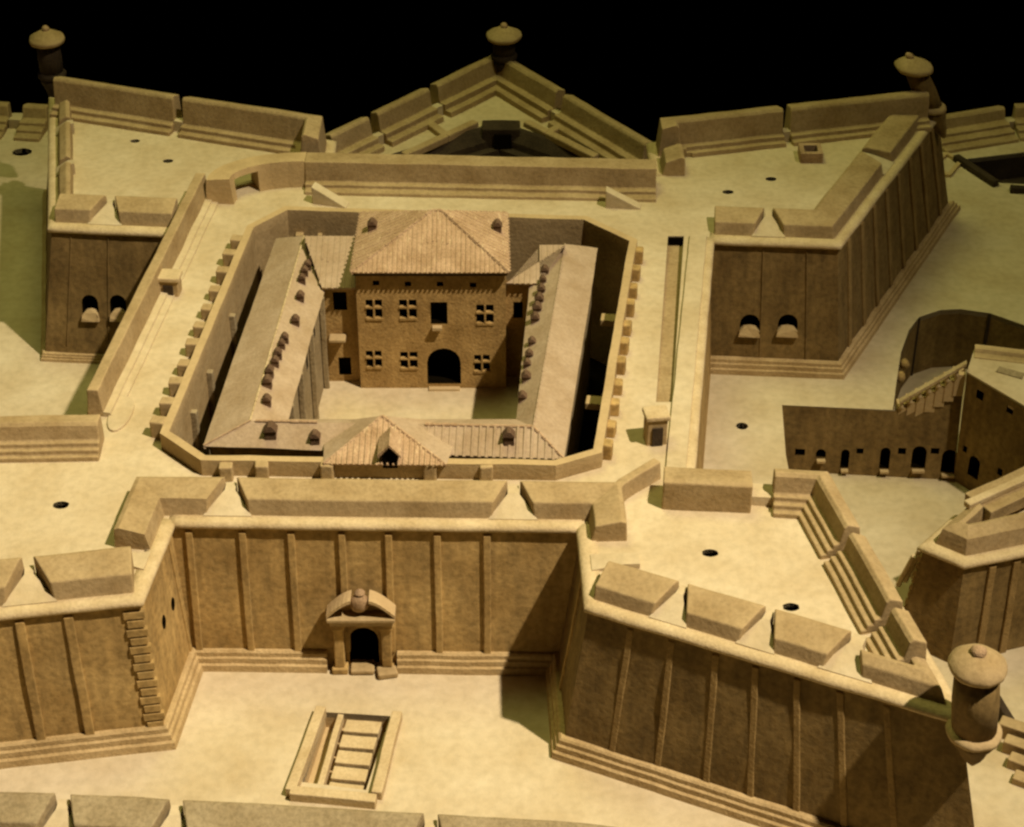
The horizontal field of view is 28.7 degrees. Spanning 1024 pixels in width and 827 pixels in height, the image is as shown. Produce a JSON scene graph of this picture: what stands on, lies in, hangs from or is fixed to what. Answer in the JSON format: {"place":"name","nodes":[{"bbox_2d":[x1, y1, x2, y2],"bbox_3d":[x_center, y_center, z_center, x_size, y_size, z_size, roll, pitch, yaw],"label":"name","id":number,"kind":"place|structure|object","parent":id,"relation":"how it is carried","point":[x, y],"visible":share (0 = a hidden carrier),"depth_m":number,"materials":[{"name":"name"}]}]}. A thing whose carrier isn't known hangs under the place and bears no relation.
{"place":"outdoors","nodes":[
{"label":"outdoors","id":0,"kind":"place"},
{"bbox_2d":[0,792,602,826],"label":"parapet wall","id":1,"kind":"structure","parent":0,"point":[23,809],"depth_m":15.29,"materials":[{"name":"stone"}]},
{"bbox_2d":[85,176,708,523],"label":"terreplein","id":2,"kind":"structure","parent":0,"point":[650,227],"depth_m":18.83,"materials":[{"name":"stone"}]},
{"bbox_2d":[107,396,133,431],"bbox_3d":[-3.412,0.006,17.449,0.204,0.038,0.514,0,35,0],"label":"ramp pad","id":3,"kind":"object","parent":2,"relation":"on","point":[119,419],"visible":1,"depth_m":17.41,"materials":[{"name":"stone"}]},
{"bbox_2d":[158,268,182,296],"bbox_3d":[-3.261,-1.242,19.080,0.232,0.224,0.196,3,35,4],"label":"sentry hut","id":4,"kind":"object","parent":2,"relation":"on","point":[170,281],"visible":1,"depth_m":19.01,"materials":[{"name":"stone"}]},
{"bbox_2d":[163,285,173,295],"bbox_3d":[-3.270,-1.163,19.029,0.095,0.119,0.020,3,35,5],"label":"door","id":5,"kind":"structure","parent":4,"relation":"in","point":[168,289],"depth_m":19.01,"materials":[{"name":"wood"}]},
{"bbox_2d":[311,182,349,207],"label":"ramp","id":6,"kind":"structure","parent":2,"relation":"on","point":[322,195],"depth_m":20.48,"materials":[{"name":"stone"}]},
{"bbox_2d":[605,186,640,209],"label":"ramp","id":7,"kind":"structure","parent":2,"relation":"on","point":[615,199],"depth_m":20.44,"materials":[{"name":"stone"}]},
{"bbox_2d":[642,405,670,446],"bbox_3d":[1.226,0.112,17.065,0.218,0.315,0.190,-5,35,-7],"label":"sentry hut","id":8,"kind":"object","parent":2,"relation":"on","point":[656,420],"visible":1,"depth_m":16.99,"materials":[{"name":"stone"}]},
{"bbox_2d":[652,428,662,446],"bbox_3d":[1.239,0.200,17.027,0.090,0.182,0.020,-5,35,-7],"label":"door","id":9,"kind":"structure","parent":8,"relation":"in","point":[657,434],"depth_m":17.02,"materials":[{"name":"wood"}]},
{"bbox_2d":[656,237,683,401],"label":"sunken ramp","id":10,"kind":"structure","parent":2,"relation":"in","point":[669,319],"depth_m":18.85,"materials":[{"name":"stone"}]},
{"bbox_2d":[319,377,519,418],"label":"courtyard","id":11,"kind":"structure","parent":0,"point":[347,400],"depth_m":19.28,"materials":[{"name":"stone"}]},
{"bbox_2d":[203,414,563,467],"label":"roof","id":12,"kind":"structure","parent":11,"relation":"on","point":[383,440],"depth_m":16.83,"materials":[{"name":"tile"}]},
{"bbox_2d":[304,209,564,390],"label":"palace","id":13,"kind":"structure","parent":11,"relation":"on","point":[433,300],"depth_m":19.08,"materials":[{"name":"paint"}]},
{"bbox_2d":[365,300,382,320],"bbox_3d":[-1.309,-0.998,19.004,0.155,0.226,0.075,0,35,0],"label":"window","id":14,"kind":"structure","parent":13,"relation":"in","point":[373,308],"depth_m":19.03,"materials":[{"name":"paint"}]},
{"bbox_2d":[366,351,381,368],"bbox_3d":[-1.332,-0.531,19.320,0.152,0.206,0.075,0,35,0],"label":"window","id":15,"kind":"structure","parent":13,"relation":"in","point":[373,359],"depth_m":19.33,"materials":[{"name":"paint"}]},
{"bbox_2d":[399,300,416,320],"bbox_3d":[-0.987,-0.997,19.005,0.166,0.227,0.075,0,35,0],"label":"window","id":16,"kind":"structure","parent":13,"relation":"in","point":[407,308],"depth_m":19.03,"materials":[{"name":"paint"}]},
{"bbox_2d":[400,352,417,369],"bbox_3d":[-0.994,-0.522,19.327,0.166,0.205,0.073,0,35,0],"label":"window","id":17,"kind":"structure","parent":13,"relation":"in","point":[409,360],"depth_m":19.34,"materials":[{"name":"paint"}]},
{"bbox_2d":[430,302,447,330],"bbox_3d":[-0.694,-0.953,19.041,0.160,0.286,0.184,0,35,0],"label":"balcony door","id":18,"kind":"structure","parent":13,"relation":"in","point":[438,309],"depth_m":19.11,"materials":[{"name":"ceramic"}]},
{"bbox_2d":[427,348,460,390],"bbox_3d":[-0.658,-0.522,19.475,0.325,0.457,0.412,0,35,0],"label":"arched door","id":19,"kind":"structure","parent":13,"relation":"in","point":[443,365],"depth_m":19.65,"materials":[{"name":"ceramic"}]},
{"bbox_2d":[474,355,489,372],"bbox_3d":[-0.290,-0.494,19.347,0.151,0.205,0.073,0,35,0],"label":"window","id":20,"kind":"structure","parent":13,"relation":"in","point":[481,363],"depth_m":19.36,"materials":[{"name":"paint"}]},
{"bbox_2d":[476,305,493,325],"bbox_3d":[-0.256,-0.953,19.035,0.167,0.228,0.074,0,35,0],"label":"window","id":21,"kind":"structure","parent":13,"relation":"in","point":[484,313],"depth_m":19.06,"materials":[{"name":"paint"}]},
{"bbox_2d":[0,113,1023,826],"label":"ground","id":22,"kind":"structure","parent":0,"point":[476,745],"depth_m":16.67,"materials":[{"name":"stone"}]},
{"bbox_2d":[12,148,31,155],"bbox_3d":[-6.030,-3.092,24.679,0.249,0.298,0.197,0,35,0],"label":"ground shaft","id":23,"kind":"object","parent":22,"relation":"in","point":[20,154],"visible":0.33,"depth_m":24.69,"materials":[{"name":"black"}]},
{"bbox_2d":[0,101,47,141],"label":"covered way parapet","id":24,"kind":"structure","parent":22,"relation":"on","point":[31,125],"depth_m":25.00,"materials":[{"name":"stone"}]},
{"bbox_2d":[0,414,202,768],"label":"bastion","id":25,"kind":"object","parent":22,"relation":"on","point":[99,657],"visible":1,"depth_m":15.94,"materials":[{"name":"stone"}]},
{"bbox_2d":[87,173,218,416],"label":"curtain wall","id":26,"kind":"structure","parent":22,"relation":"on","point":[123,360],"depth_m":18.60,"materials":[{"name":"stone"}]},
{"bbox_2d":[41,76,336,363],"bbox_3d":[-3.624,-2.280,21.655,3.869,1.862,3.692,0,35,0],"label":"bastion","id":27,"kind":"object","parent":22,"relation":"on","point":[126,164],"visible":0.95,"depth_m":21.08,"materials":[{"name":"brown stone"}]},
{"bbox_2d":[29,25,66,97],"bbox_3d":[-5.216,-3.933,22.610,0.398,0.970,0.403,0,35,0],"label":"sentry turret","id":28,"kind":"object","parent":27,"relation":"attached to","point":[46,41],"visible":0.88,"depth_m":22.43,"materials":[{"name":"stone"}]},
{"bbox_2d":[203,235,329,454],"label":"barrack range","id":29,"kind":"structure","parent":22,"relation":"on","point":[279,369],"depth_m":18.22,"materials":[{"name":"stone"}]},
{"bbox_2d":[285,705,401,809],"bbox_3d":[-1.340,2.799,16.075,0.764,0.258,1.046,4,35,6],"label":"sunken stairway","id":30,"kind":"object","parent":22,"relation":"on","point":[345,754],"visible":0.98,"depth_m":16.10,"materials":[{"name":"stone"}]},
{"bbox_2d":[113,476,639,679],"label":"curtain wall","id":31,"kind":"structure","parent":22,"relation":"on","point":[389,579],"depth_m":16.41,"materials":[{"name":"stone"}]},
{"bbox_2d":[149,206,642,481],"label":"enclosure wall","id":32,"kind":"structure","parent":22,"relation":"on","point":[179,427],"depth_m":18.53,"materials":[{"name":"stone"}]},
{"bbox_2d":[206,152,655,203],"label":"curtain wall","id":33,"kind":"structure","parent":22,"relation":"on","point":[475,177],"depth_m":20.68,"materials":[{"name":"stone"}]},
{"bbox_2d":[326,55,651,158],"bbox_3d":[-0.262,-3.074,23.361,3.995,1.180,3.633,0,35,0],"label":"ravelin","id":34,"kind":"object","parent":22,"relation":"on","point":[483,107],"visible":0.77,"depth_m":23.22,"materials":[{"name":"stone"}]},
{"bbox_2d":[486,22,521,71],"bbox_3d":[-0.096,-4.328,24.081,0.430,0.810,0.425,0,35,0],"label":"sentry turret","id":35,"kind":"object","parent":34,"relation":"on","point":[503,37],"visible":0.92,"depth_m":23.90,"materials":[{"name":"stone"}]},
{"bbox_2d":[516,243,597,456],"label":"barrack range","id":36,"kind":"structure","parent":22,"relation":"on","point":[554,380],"depth_m":18.23,"materials":[{"name":"stone"}]},
{"bbox_2d":[666,234,714,468],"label":"curtain wall","id":37,"kind":"structure","parent":22,"relation":"on","point":[687,434],"depth_m":18.38,"materials":[{"name":"stone"}]},
{"bbox_2d":[736,423,746,428],"bbox_3d":[2.277,0.207,19.881,0.125,0.198,0.118,0,35,0],"label":"ground shaft","id":38,"kind":"object","parent":22,"relation":"in","point":[738,426],"visible":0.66,"depth_m":19.89,"materials":[{"name":"black"}]},
{"bbox_2d":[646,91,960,379],"bbox_3d":[3.493,-2.002,21.281,4.336,1.853,3.059,-8,36,-11],"label":"bastion","id":39,"kind":"object","parent":22,"relation":"on","point":[816,267],"visible":0.94,"depth_m":20.82,"materials":[{"name":"brown stone"}]},
{"bbox_2d":[798,143,823,162],"bbox_3d":[3.186,-2.776,21.340,0.242,0.133,0.242,0,35,0],"label":"well head","id":40,"kind":"object","parent":39,"relation":"on","point":[810,152],"visible":1,"depth_m":21.26},
{"bbox_2d":[894,52,946,137],"bbox_3d":[4.510,-3.499,22.043,0.663,1.030,0.420,0,35,0],"label":"sentry turret","id":41,"kind":"object","parent":39,"relation":"attached to","point":[917,71],"visible":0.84,"depth_m":21.84,"materials":[{"name":"brown stone"}]},
{"bbox_2d":[952,154,998,187],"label":"wall","id":42,"kind":"structure","parent":22,"relation":"on","point":[979,172],"depth_m":24.07,"materials":[{"name":"stone"}]},
{"bbox_2d":[941,103,1023,152],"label":"covered way parapet","id":43,"kind":"structure","parent":22,"relation":"on","point":[991,126],"depth_m":24.82,"materials":[{"name":"stone"}]},
{"bbox_2d":[970,153,1023,183],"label":"sunken pit","id":44,"kind":"object","parent":22,"relation":"in","point":[1010,170],"visible":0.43,"depth_m":24.65,"materials":[{"name":"ceramic"}]},
{"bbox_2d":[0,0,1023,141],"label":"sky","id":45,"kind":"structure","parent":0,"point":[638,63],"materials":[{"name":"black"}]},
{"bbox_2d":[578,357,607,452],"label":"gap floor","id":46,"kind":"structure","parent":0,"point":[597,376],"depth_m":19.98,"materials":[{"name":"black"}]},
{"bbox_2d":[830,367,1023,826],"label":"ditch floor","id":47,"kind":"structure","parent":0,"point":[899,520],"depth_m":19.63,"materials":[{"name":"stone"}]},
{"bbox_2d":[546,459,973,826],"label":"bastion","id":48,"kind":"object","parent":47,"relation":"on","point":[739,645],"visible":0.98,"depth_m":15.33,"materials":[{"name":"brown stone"}]},
{"bbox_2d":[945,643,1007,765],"bbox_3d":[3.272,2.078,14.165,0.463,1.130,0.417,0,35,0],"label":"sentry turret","id":49,"kind":"object","parent":48,"relation":"attached to","point":[972,724],"visible":1,"depth_m":13.97,"materials":[{"name":"brown stone"}]},
{"bbox_2d":[782,345,1023,490],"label":"arcaded wall","id":50,"kind":"structure","parent":47,"relation":"on","point":[915,433],"depth_m":20.09,"materials":[{"name":"brown stone"}]},
{"bbox_2d":[795,449,804,454],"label":"window","id":51,"kind":"structure","parent":50,"relation":"in","point":[797,451],"depth_m":20.41,"materials":[{"name":"black"}]},
{"bbox_2d":[816,449,825,456],"bbox_3d":[3.150,0.356,20.421,0.100,0.116,0.210,3,35,4],"label":"window","id":52,"kind":"structure","parent":50,"relation":"in","point":[820,453],"depth_m":20.42,"materials":[{"name":"black"}]},
{"bbox_2d":[840,449,849,467],"bbox_3d":[3.395,0.412,20.425,0.085,0.234,0.226,3,35,4],"label":"doorway","id":53,"kind":"structure","parent":50,"relation":"in","point":[845,454],"depth_m":20.51,"materials":[{"name":"black"}]},
{"bbox_2d":[856,448,863,453],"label":"window","id":54,"kind":"structure","parent":50,"relation":"in","point":[859,450],"depth_m":20.34,"materials":[{"name":"black"}]},
{"bbox_2d":[879,448,890,468],"bbox_3d":[3.794,0.406,20.382,0.100,0.264,0.230,3,35,4],"label":"doorway","id":55,"kind":"structure","parent":50,"relation":"in","point":[885,453],"depth_m":20.47,"materials":[{"name":"black"}]},
{"bbox_2d":[898,448,905,453],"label":"window","id":56,"kind":"structure","parent":50,"relation":"in","point":[900,450],"depth_m":20.30,"materials":[{"name":"black"}]},
{"bbox_2d":[911,446,926,467],"bbox_3d":[4.131,0.395,20.343,0.145,0.274,0.231,3,35,4],"label":"doorway","id":57,"kind":"structure","parent":50,"relation":"in","point":[919,453],"depth_m":20.43,"materials":[{"name":"black"}]},
{"bbox_2d":[930,448,939,453],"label":"window","id":58,"kind":"structure","parent":50,"relation":"in","point":[933,450],"depth_m":20.27,"materials":[{"name":"black"}]},
{"bbox_2d":[940,450,956,472],"bbox_3d":[4.432,0.435,20.333,0.150,0.284,0.233,3,35,4],"label":"doorway","id":59,"kind":"structure","parent":50,"relation":"in","point":[948,457],"depth_m":20.43,"materials":[{"name":"black"}]},
{"bbox_2d":[967,456,979,479],"bbox_3d":[4.706,0.502,20.075,0.203,0.252,0.140,-23,41,-29],"label":"doorway","id":60,"kind":"structure","parent":50,"relation":"in","point":[974,464],"depth_m":20.13,"materials":[{"name":"black"}]},
{"bbox_2d":[976,389,983,400],"bbox_3d":[4.668,-0.215,19.654,0.201,0.102,0.090,-23,41,-29],"label":"window","id":61,"kind":"structure","parent":50,"relation":"in","point":[979,394],"depth_m":19.66,"materials":[{"name":"black"}]},
{"bbox_2d":[997,467,1002,475],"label":"window","id":62,"kind":"structure","parent":50,"relation":"in","point":[1000,471],"depth_m":19.79,"materials":[{"name":"black"}]},
{"bbox_2d":[1006,405,1012,414],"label":"window","id":63,"kind":"structure","parent":50,"relation":"in","point":[1008,410],"depth_m":19.39,"materials":[{"name":"black"}]},
{"bbox_2d":[886,309,1023,458],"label":"ditch wall","id":64,"kind":"structure","parent":47,"relation":"on","point":[947,340],"depth_m":21.70,"materials":[{"name":"brown stone"}]},
{"bbox_2d":[904,466,1023,661],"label":"outwork","id":65,"kind":"object","parent":47,"relation":"on","point":[966,586],"visible":0.83,"depth_m":17.83,"materials":[{"name":"brown stone"}]},
{"bbox_2d":[896,550,921,586],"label":"buttress ribs","id":66,"kind":"object","parent":65,"relation":"attached to","point":[907,573],"visible":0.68,"depth_m":18.36,"materials":[{"name":"stone"}]},
{"bbox_2d":[998,695,1014,720],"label":"wall","id":67,"kind":"structure","parent":47,"relation":"on","point":[1004,709],"depth_m":17.41,"materials":[{"name":"stone"}]},
{"bbox_2d":[999,715,1023,787],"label":"stone steps","id":68,"kind":"structure","parent":47,"relation":"on","point":[1013,736],"depth_m":17.08,"materials":[{"name":"stone"}]},
{"bbox_2d":[943,152,959,177],"bbox_3d":[5.269,-3.021,24.289,0.309,0.053,0.566,19,39,25],"label":"kerb ring","id":69,"kind":"object","parent":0,"point":[952,170],"visible":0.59,"depth_m":24.22,"materials":[{"name":"stone"}]},
{"bbox_2d":[1010,184,1023,193],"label":"wall","id":70,"kind":"structure","parent":0,"point":[1016,189],"depth_m":23.70,"materials":[{"name":"stone"}]}
]}

